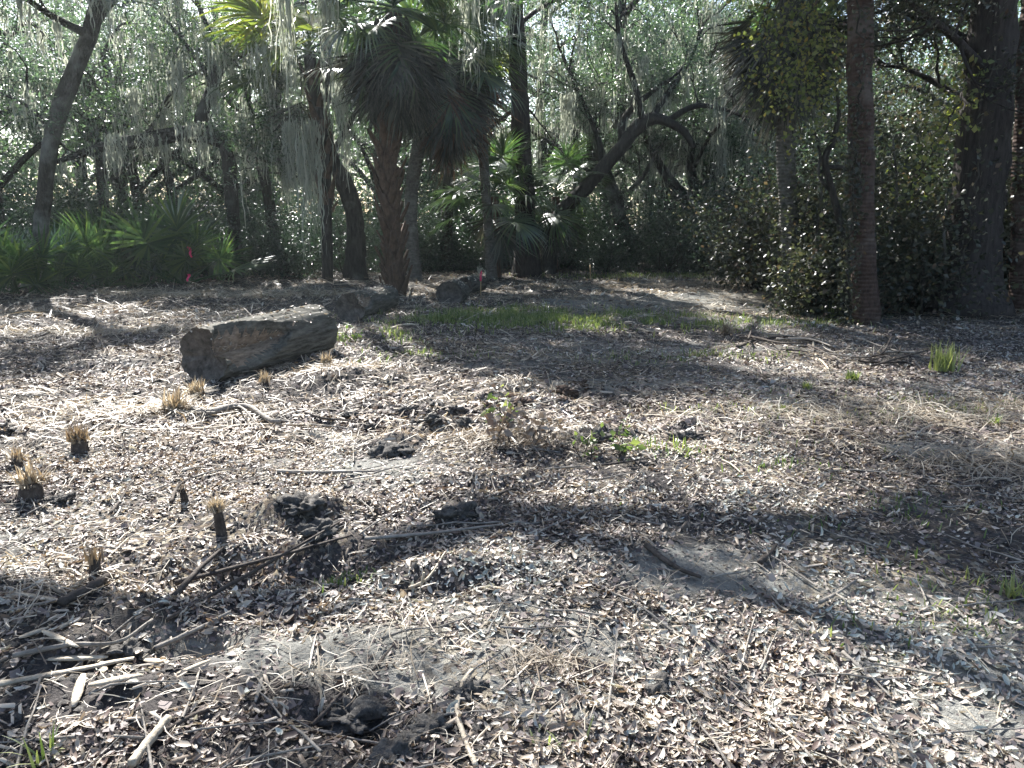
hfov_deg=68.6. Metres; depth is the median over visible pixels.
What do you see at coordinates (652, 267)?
shrub
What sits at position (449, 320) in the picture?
grass
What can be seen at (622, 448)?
sprig
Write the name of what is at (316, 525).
soil clod
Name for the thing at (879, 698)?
fallen leaf
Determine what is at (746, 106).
oak tree
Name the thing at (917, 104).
thicket shrub
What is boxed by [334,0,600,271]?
oak tree
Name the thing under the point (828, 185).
crooked dead tree
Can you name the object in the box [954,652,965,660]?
fallen leaf
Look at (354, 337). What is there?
sprig
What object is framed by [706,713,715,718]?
fallen leaf
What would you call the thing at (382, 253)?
shrub
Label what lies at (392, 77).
booted palm
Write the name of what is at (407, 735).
soil clod
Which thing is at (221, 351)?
hollow log
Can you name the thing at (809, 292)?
thicket shrub
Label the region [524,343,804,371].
grass
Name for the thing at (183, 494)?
cut palmetto stub
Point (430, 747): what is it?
fallen leaf
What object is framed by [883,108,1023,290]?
thicket shrub
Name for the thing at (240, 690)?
fallen leaf
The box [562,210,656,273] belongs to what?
shrub
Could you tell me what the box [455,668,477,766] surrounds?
stick
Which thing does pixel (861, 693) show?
fallen leaf
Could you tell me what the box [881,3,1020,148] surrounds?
background oak
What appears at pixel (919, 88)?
background oak
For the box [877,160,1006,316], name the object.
sapling
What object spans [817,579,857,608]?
stick
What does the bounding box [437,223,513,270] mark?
shrub
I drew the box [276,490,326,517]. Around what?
soil clod
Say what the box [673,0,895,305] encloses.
shaggy palm
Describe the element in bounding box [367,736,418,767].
soil clod
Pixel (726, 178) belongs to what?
shrub
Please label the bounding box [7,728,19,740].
fallen leaf
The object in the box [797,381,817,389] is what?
grass tuft
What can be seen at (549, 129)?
oak tree
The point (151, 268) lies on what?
palmetto
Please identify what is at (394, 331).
grass
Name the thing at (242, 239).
shrub
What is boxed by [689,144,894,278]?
thicket shrub
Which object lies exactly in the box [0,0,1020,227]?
sky
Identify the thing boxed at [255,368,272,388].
cut palmetto stub
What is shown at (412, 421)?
soil clod
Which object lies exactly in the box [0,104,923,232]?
woods
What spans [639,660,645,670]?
fallen leaf
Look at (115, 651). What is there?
soil clod
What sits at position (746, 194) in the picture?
shrub
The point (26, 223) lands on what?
shrub
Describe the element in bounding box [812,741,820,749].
fallen leaf
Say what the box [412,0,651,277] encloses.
tall straight tree
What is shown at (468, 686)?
soil clod
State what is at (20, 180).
shrub
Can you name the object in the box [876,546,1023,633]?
grass
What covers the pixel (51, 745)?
grass tuft
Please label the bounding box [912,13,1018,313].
climbing vine
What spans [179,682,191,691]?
fallen leaf
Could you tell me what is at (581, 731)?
fallen leaf
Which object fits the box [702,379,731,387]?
stick
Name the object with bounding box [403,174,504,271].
shrub
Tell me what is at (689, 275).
grass
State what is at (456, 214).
shrub
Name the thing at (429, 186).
shrub
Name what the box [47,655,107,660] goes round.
stem piece
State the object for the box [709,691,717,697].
fallen leaf
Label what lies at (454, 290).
stub log
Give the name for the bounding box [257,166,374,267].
shrub
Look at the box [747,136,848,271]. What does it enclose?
bush
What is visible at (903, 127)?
thicket shrub
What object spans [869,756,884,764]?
fallen leaf
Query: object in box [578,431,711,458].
grass
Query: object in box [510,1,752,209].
background oak
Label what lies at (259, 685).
stem piece
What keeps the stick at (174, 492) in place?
on the ground at (690, 586)
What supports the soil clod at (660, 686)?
on the ground at (690, 586)
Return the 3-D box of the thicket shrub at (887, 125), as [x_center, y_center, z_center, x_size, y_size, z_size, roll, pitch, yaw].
[9.928,-5.958,16.895,7.337,8.977,12.818,-8,15,-34]
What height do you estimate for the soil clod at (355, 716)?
0.122 m
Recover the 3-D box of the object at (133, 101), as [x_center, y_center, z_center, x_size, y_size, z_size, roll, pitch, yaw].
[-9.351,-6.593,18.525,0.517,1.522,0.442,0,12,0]
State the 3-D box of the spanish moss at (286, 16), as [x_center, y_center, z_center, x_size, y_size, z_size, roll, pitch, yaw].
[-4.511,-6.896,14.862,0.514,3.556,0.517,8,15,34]
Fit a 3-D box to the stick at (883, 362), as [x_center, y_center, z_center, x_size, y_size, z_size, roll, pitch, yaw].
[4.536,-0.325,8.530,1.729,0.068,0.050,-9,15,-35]
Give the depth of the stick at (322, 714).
2.48 m
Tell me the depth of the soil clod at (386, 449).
5.12 m
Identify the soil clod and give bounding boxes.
[0,421,18,430]
[48,491,75,506]
[101,637,149,666]
[269,488,296,494]
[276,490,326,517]
[294,517,339,541]
[315,694,387,741]
[341,411,358,417]
[363,421,379,431]
[367,440,400,458]
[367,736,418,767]
[396,729,420,749]
[397,404,416,413]
[398,443,416,455]
[406,712,456,744]
[407,416,423,424]
[421,412,444,426]
[428,400,447,409]
[430,500,478,527]
[445,416,458,420]
[446,404,468,415]
[448,678,488,708]
[455,416,474,429]
[512,397,532,406]
[552,384,578,399]
[555,396,568,401]
[567,379,587,384]
[568,437,590,446]
[577,426,614,443]
[580,383,590,390]
[641,670,677,698]
[660,429,696,442]
[688,430,704,440]
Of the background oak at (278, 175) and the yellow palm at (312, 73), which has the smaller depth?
the yellow palm at (312, 73)
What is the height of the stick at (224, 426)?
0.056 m
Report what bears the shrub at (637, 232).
on the ground at (690, 586)
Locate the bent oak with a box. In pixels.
[199,0,406,280]
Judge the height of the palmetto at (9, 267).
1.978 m
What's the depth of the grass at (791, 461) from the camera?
5.02 m
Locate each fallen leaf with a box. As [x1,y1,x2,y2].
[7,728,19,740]
[134,701,143,709]
[174,740,190,746]
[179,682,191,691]
[201,629,213,633]
[215,694,229,697]
[237,685,244,695]
[247,672,259,677]
[275,727,282,734]
[426,740,436,752]
[518,601,530,606]
[578,727,586,737]
[585,675,594,682]
[595,738,602,747]
[598,733,609,740]
[612,700,626,706]
[616,726,628,735]
[624,730,638,733]
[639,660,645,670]
[655,641,663,650]
[660,647,668,656]
[661,713,675,715]
[693,674,704,681]
[694,744,697,756]
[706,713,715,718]
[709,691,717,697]
[729,735,741,744]
[747,682,750,693]
[776,632,782,638]
[792,739,799,748]
[803,740,811,746]
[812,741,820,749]
[814,646,829,650]
[815,682,823,692]
[835,724,844,729]
[848,699,863,706]
[855,691,867,695]
[865,697,876,703]
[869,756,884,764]
[875,692,884,701]
[888,733,898,747]
[900,750,917,763]
[913,641,922,646]
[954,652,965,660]
[969,756,980,761]
[980,744,990,753]
[1004,745,1017,749]
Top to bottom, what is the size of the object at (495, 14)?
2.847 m
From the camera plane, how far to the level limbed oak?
19.48 m
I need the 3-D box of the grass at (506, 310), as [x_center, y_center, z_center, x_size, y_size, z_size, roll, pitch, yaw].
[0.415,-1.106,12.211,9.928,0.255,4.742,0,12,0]
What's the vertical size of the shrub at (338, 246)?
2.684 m
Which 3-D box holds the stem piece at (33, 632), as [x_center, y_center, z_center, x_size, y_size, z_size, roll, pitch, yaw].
[-1.840,0.958,2.888,0.030,0.012,0.100,12,17,44]
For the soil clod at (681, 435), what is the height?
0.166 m
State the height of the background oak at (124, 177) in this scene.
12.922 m
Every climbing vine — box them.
[720,0,812,160]
[742,0,882,193]
[825,82,871,326]
[835,0,881,230]
[880,51,1005,212]
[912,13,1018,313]
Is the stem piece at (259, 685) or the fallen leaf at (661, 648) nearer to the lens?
the stem piece at (259, 685)
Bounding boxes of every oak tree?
[0,0,178,236]
[0,0,281,215]
[0,0,284,224]
[56,1,303,205]
[97,0,425,240]
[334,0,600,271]
[456,0,743,267]
[488,2,726,264]
[531,0,813,259]
[640,4,909,202]
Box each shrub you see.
[0,142,54,221]
[0,145,150,230]
[0,182,106,273]
[1,153,112,230]
[2,193,33,232]
[2,197,167,276]
[3,159,69,211]
[7,142,98,236]
[10,176,137,266]
[21,156,188,231]
[29,173,128,278]
[95,153,242,279]
[110,169,218,232]
[140,55,315,230]
[152,177,319,268]
[156,172,261,241]
[167,175,281,251]
[180,205,282,278]
[192,167,358,245]
[216,190,345,278]
[240,199,300,259]
[241,201,380,272]
[242,225,295,275]
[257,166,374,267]
[284,142,406,273]
[308,215,369,263]
[333,195,403,265]
[359,121,538,227]
[365,133,562,247]
[365,167,478,270]
[366,224,425,268]
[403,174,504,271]
[403,211,482,272]
[420,175,542,265]
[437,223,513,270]
[458,142,602,269]
[498,166,616,271]
[498,179,624,267]
[505,167,645,236]
[545,187,598,266]
[551,166,643,264]
[561,192,671,266]
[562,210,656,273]
[599,189,689,265]
[602,144,740,272]
[612,181,705,259]
[634,225,683,272]
[643,203,724,271]
[658,170,804,295]
[660,138,803,275]
[672,189,717,263]
[675,173,806,263]
[678,138,807,205]
[679,120,1009,295]
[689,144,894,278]
[696,114,943,308]
[715,92,922,209]
[726,41,1009,283]
[731,190,945,323]
[739,5,1019,219]
[787,134,1023,324]
[796,2,1018,290]
[805,82,1014,296]
[876,23,1014,223]
[879,43,1014,257]
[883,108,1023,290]
[909,128,1023,291]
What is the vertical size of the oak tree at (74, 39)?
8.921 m
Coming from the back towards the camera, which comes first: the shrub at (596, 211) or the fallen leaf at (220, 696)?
the shrub at (596, 211)
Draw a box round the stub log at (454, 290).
[435,279,469,305]
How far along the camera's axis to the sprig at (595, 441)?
5.14 m
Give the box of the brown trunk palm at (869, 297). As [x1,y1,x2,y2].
[787,0,881,324]
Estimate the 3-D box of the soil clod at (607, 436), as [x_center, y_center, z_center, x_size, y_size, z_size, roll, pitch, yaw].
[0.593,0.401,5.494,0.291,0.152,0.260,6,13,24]
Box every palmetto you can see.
[0,209,62,290]
[0,224,79,294]
[13,218,125,292]
[14,208,170,287]
[48,185,173,279]
[77,211,197,284]
[87,185,273,284]
[185,231,273,279]
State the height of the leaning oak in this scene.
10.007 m
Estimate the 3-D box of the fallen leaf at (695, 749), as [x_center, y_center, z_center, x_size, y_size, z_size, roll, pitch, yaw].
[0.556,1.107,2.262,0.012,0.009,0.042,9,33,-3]
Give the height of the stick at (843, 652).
0.016 m
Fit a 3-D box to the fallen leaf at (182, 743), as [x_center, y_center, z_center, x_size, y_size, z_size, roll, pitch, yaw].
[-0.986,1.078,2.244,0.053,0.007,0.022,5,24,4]
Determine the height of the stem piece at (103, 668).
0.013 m
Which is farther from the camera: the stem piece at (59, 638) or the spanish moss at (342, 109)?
the spanish moss at (342, 109)
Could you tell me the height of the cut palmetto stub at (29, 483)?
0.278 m
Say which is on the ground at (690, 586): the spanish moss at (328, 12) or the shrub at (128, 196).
the shrub at (128, 196)
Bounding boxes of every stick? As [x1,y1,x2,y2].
[12,618,153,657]
[109,477,133,514]
[120,423,323,430]
[127,714,171,767]
[153,610,230,650]
[166,706,219,732]
[169,477,189,503]
[186,403,280,427]
[276,469,378,473]
[281,419,365,432]
[304,412,386,427]
[311,684,360,726]
[371,643,393,670]
[390,324,418,329]
[408,552,445,595]
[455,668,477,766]
[491,488,522,497]
[601,453,666,465]
[617,592,643,662]
[643,542,701,578]
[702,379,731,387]
[703,341,761,344]
[722,459,740,472]
[735,332,920,364]
[751,336,806,343]
[756,343,779,352]
[757,543,778,564]
[762,333,823,339]
[771,342,804,354]
[776,338,831,346]
[786,348,808,351]
[789,346,911,356]
[796,345,815,351]
[807,344,836,359]
[812,341,829,369]
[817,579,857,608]
[828,353,871,357]
[841,358,874,360]
[841,650,892,697]
[854,336,898,351]
[871,345,948,366]
[872,337,891,357]
[881,446,903,459]
[884,351,914,353]
[963,454,991,476]
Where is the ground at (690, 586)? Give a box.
[0,254,1023,767]
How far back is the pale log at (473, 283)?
16.62 m
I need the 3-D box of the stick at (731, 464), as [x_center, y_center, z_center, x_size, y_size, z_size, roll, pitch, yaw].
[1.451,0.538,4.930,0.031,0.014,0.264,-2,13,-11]
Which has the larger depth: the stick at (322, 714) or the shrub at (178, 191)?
the shrub at (178, 191)
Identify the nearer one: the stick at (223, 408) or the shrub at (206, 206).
the stick at (223, 408)
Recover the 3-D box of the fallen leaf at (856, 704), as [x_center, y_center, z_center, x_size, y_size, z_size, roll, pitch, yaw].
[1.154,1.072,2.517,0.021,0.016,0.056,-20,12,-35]
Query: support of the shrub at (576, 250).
on the ground at (690, 586)
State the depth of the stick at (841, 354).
8.55 m
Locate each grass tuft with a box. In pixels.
[2,721,64,767]
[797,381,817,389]
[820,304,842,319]
[845,370,863,380]
[928,339,969,373]
[982,413,1002,425]
[994,568,1023,601]
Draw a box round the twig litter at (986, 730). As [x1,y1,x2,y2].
[0,318,1023,767]
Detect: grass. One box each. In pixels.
[237,299,824,345]
[311,566,384,592]
[336,325,463,344]
[345,345,558,363]
[371,310,534,329]
[429,271,749,280]
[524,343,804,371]
[529,713,594,748]
[562,311,897,334]
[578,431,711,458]
[618,431,933,480]
[619,483,1002,555]
[647,387,1017,429]
[702,580,1023,665]
[847,391,1015,421]
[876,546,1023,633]
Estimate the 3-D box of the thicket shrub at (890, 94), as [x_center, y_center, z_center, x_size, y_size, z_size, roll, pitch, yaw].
[10.051,-6.183,16.530,9.569,9.103,7.927,0,12,0]
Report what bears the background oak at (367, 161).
on the ground at (690, 586)
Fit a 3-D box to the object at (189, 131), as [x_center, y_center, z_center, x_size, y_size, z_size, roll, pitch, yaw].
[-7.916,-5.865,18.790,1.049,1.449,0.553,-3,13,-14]
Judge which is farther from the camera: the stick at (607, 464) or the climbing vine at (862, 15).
the climbing vine at (862, 15)
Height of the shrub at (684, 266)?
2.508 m
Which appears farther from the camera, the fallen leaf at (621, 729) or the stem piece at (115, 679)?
the stem piece at (115, 679)
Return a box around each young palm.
[423,125,563,277]
[499,134,616,272]
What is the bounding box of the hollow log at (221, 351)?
[179,302,337,381]
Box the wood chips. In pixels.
[0,292,1023,767]
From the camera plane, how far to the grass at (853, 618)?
3.02 m
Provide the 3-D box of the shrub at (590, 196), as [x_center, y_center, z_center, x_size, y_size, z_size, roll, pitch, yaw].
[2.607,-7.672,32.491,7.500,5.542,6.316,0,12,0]
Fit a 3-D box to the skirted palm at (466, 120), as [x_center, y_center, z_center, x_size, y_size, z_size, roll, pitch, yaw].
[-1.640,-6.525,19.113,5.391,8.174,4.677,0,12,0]
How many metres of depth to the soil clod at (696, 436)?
5.64 m
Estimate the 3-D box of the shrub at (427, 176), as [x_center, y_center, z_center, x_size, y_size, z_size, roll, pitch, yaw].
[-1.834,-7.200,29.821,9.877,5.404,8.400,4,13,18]
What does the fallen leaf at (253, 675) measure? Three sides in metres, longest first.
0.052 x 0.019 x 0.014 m
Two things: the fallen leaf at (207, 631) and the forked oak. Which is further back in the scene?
the forked oak
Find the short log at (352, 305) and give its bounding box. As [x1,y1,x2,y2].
[336,283,399,321]
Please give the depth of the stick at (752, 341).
9.43 m
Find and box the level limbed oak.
[1,0,352,280]
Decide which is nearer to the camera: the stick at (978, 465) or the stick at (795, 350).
the stick at (978, 465)
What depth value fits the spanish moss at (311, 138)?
17.74 m
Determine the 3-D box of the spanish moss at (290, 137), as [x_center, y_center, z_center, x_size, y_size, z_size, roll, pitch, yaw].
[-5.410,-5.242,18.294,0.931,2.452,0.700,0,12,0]
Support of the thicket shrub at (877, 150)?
on the ground at (690, 586)
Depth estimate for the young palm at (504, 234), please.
20.50 m
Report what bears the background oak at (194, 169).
on the ground at (690, 586)
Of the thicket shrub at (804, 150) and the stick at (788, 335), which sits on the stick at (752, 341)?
the stick at (788, 335)
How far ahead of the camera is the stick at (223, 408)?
6.14 m
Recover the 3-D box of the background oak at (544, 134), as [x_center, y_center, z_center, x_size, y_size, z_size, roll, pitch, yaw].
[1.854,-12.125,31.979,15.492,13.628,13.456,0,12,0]
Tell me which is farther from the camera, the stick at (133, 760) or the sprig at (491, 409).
the sprig at (491, 409)
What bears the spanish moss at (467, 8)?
hanging from the booted palm at (392, 77)
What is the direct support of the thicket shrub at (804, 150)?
on the ground at (690, 586)
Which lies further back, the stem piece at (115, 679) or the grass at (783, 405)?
the grass at (783, 405)
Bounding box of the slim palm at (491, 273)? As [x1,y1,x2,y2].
[412,0,546,279]
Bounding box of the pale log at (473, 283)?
[458,274,487,292]
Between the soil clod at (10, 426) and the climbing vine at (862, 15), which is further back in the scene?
the climbing vine at (862, 15)
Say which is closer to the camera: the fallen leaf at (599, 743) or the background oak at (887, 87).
the fallen leaf at (599, 743)
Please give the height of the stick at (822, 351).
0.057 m
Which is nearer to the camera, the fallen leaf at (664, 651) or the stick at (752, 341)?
the fallen leaf at (664, 651)
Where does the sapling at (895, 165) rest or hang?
on the ground at (690, 586)
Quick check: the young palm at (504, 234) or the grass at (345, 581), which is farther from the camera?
the young palm at (504, 234)
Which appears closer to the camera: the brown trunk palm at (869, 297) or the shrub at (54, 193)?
the brown trunk palm at (869, 297)
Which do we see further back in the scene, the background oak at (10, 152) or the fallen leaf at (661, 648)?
the background oak at (10, 152)
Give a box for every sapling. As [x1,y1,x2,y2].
[712,136,804,291]
[736,118,827,291]
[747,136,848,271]
[767,111,846,305]
[874,97,955,314]
[875,101,967,315]
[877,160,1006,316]
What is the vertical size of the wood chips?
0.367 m
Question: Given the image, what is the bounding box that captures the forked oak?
[598,0,807,270]
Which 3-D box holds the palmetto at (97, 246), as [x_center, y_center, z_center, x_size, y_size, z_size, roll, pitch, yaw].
[-9.441,-3.094,17.488,3.336,1.993,2.875,0,12,0]
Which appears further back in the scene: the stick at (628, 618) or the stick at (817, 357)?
the stick at (817, 357)
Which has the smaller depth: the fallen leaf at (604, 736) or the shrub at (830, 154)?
the fallen leaf at (604, 736)
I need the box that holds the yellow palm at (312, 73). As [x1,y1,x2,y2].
[188,0,381,281]
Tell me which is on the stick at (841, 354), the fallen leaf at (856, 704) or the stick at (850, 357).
the stick at (850, 357)
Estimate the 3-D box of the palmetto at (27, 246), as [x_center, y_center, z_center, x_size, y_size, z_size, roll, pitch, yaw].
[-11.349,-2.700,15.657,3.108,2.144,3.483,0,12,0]
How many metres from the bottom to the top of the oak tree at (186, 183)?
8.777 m
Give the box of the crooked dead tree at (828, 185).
[799,88,886,316]
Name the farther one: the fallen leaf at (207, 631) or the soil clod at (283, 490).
the soil clod at (283, 490)
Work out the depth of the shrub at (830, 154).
29.02 m
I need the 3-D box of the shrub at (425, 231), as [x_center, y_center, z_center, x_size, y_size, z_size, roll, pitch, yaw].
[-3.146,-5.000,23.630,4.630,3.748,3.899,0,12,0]
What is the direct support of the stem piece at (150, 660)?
on the ground at (690, 586)
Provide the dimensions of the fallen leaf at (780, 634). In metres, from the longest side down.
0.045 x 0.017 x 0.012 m
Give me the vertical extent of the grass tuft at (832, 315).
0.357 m
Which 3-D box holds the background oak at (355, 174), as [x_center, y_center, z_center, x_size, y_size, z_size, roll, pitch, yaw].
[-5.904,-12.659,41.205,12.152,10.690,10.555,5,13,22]
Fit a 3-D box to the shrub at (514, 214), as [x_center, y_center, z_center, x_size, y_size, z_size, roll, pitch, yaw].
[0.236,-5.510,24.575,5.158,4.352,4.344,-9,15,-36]
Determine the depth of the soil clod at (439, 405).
6.42 m
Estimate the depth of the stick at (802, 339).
9.44 m
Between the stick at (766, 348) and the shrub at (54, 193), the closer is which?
the stick at (766, 348)
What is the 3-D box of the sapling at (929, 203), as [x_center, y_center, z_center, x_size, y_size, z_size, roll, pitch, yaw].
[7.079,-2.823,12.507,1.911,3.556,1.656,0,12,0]
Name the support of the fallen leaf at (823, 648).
on the ground at (690, 586)
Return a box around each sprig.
[339,323,362,342]
[478,380,534,448]
[480,384,517,423]
[522,412,564,448]
[569,422,604,458]
[609,414,646,460]
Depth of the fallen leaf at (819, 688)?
2.60 m
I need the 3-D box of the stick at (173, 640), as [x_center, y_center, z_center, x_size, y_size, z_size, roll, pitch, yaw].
[-1.258,0.977,2.972,0.308,0.049,0.024,-12,17,-43]
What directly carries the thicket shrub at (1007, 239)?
on the ground at (690, 586)
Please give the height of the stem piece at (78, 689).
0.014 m
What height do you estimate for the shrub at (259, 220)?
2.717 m
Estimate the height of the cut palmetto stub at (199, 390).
0.298 m
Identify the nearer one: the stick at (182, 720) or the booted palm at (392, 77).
the stick at (182, 720)
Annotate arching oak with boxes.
[506,0,775,274]
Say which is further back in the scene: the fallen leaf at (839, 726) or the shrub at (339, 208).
the shrub at (339, 208)
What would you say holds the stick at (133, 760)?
on the ground at (690, 586)
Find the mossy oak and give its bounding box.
[528,0,704,270]
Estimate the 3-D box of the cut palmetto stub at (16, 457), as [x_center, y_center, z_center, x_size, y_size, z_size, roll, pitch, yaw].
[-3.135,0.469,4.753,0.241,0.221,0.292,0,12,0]
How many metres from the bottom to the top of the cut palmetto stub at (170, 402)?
0.323 m
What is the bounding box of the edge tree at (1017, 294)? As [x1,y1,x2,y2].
[1008,0,1023,312]
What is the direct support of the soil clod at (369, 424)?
on the ground at (690, 586)
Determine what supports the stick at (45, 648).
on the ground at (690, 586)
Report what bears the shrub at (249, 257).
on the ground at (690, 586)
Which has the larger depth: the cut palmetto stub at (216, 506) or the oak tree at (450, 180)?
the oak tree at (450, 180)
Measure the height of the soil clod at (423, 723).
0.084 m
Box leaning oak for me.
[0,0,204,290]
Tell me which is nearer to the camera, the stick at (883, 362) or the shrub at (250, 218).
the stick at (883, 362)
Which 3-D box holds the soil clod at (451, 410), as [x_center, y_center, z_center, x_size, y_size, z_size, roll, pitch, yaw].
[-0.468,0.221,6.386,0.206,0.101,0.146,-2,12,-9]
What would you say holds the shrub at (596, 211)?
on the ground at (690, 586)
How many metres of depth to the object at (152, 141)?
18.95 m
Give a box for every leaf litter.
[0,270,1023,455]
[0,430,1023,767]
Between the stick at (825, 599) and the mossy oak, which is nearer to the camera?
the stick at (825, 599)
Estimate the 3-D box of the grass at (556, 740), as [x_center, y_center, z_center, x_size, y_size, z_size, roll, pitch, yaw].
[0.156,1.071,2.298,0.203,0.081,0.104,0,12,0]
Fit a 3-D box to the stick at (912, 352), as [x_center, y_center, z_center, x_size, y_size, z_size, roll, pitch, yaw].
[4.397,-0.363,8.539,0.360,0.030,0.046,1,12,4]
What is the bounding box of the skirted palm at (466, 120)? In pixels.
[365,0,554,281]
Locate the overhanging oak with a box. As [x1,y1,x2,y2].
[309,0,635,33]
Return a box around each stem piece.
[0,600,55,611]
[1,577,48,581]
[2,580,44,598]
[13,592,78,604]
[19,627,48,638]
[41,630,78,647]
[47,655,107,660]
[51,621,71,631]
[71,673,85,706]
[88,673,141,686]
[97,660,108,675]
[132,663,157,666]
[143,658,168,664]
[176,659,210,673]
[254,677,262,702]
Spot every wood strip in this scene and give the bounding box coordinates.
[0,656,133,686]
[56,573,109,606]
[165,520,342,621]
[170,538,235,596]
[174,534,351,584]
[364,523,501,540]
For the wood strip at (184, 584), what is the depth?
3.43 m
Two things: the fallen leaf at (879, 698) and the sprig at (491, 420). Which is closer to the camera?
the fallen leaf at (879, 698)
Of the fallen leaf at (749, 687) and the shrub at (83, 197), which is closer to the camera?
the fallen leaf at (749, 687)
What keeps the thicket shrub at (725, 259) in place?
on the ground at (690, 586)
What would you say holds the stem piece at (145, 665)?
on the ground at (690, 586)
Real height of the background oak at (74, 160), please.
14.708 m
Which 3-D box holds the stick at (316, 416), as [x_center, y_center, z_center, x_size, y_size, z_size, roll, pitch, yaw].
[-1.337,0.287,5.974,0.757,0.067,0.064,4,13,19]
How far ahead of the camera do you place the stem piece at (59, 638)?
2.78 m
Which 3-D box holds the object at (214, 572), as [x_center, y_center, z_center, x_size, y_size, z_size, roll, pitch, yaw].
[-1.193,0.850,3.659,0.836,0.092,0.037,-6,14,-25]
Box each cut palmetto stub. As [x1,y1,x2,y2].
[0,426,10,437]
[0,440,40,467]
[1,459,57,502]
[63,422,98,454]
[82,543,106,579]
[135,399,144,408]
[137,383,204,416]
[168,377,215,401]
[175,484,189,505]
[202,494,233,535]
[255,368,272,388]
[316,350,335,364]
[718,319,740,336]
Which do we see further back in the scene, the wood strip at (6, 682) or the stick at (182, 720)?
the wood strip at (6, 682)
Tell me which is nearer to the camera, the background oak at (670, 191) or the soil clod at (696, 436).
the soil clod at (696, 436)
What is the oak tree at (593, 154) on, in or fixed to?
on the ground at (690, 586)
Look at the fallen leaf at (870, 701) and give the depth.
2.54 m
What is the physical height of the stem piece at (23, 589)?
0.009 m
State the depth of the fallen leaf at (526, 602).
3.07 m
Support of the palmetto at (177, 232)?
on the ground at (690, 586)
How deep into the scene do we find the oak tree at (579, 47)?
22.94 m
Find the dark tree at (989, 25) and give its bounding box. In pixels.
[744,0,1023,319]
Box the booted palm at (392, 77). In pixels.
[301,0,502,296]
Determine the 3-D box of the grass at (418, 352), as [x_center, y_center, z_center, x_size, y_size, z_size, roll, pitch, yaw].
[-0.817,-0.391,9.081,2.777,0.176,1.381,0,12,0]
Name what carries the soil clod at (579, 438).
on the ground at (690, 586)
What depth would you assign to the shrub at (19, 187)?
26.38 m
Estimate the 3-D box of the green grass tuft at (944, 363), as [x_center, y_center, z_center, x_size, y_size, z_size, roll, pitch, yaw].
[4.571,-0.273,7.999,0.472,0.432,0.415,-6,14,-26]
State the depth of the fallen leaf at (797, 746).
2.31 m
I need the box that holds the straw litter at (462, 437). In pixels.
[0,271,1023,767]
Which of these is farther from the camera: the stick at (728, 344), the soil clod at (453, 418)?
the stick at (728, 344)
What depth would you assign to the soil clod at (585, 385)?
7.25 m
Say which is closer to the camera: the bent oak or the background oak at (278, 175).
the bent oak
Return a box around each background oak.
[0,0,213,210]
[0,0,291,200]
[0,1,123,197]
[0,4,53,172]
[0,132,37,180]
[50,0,374,201]
[95,40,372,216]
[156,82,372,212]
[237,0,545,217]
[332,10,586,192]
[336,104,504,196]
[401,0,694,197]
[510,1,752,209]
[529,0,912,200]
[530,0,806,232]
[534,0,834,246]
[674,3,883,179]
[692,0,929,195]
[725,5,955,182]
[760,0,1020,185]
[829,0,1020,160]
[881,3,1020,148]
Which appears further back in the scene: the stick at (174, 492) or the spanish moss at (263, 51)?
the spanish moss at (263, 51)
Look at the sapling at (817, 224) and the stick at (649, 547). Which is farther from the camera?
the sapling at (817, 224)
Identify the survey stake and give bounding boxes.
[475,262,485,293]
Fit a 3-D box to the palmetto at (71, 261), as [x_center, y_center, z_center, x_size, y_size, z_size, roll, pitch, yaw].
[-10.037,-2.845,16.440,2.746,1.674,2.333,0,12,0]
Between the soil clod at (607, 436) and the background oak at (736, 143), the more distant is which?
the background oak at (736, 143)
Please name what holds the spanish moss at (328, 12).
hanging from the booted palm at (392, 77)
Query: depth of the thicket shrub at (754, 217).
14.74 m
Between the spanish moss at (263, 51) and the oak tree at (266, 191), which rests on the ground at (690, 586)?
the oak tree at (266, 191)
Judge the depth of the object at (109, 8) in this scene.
15.25 m
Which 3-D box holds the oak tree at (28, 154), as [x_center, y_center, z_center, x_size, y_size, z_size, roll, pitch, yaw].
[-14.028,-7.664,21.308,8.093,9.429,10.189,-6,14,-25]
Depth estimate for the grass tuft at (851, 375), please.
7.59 m

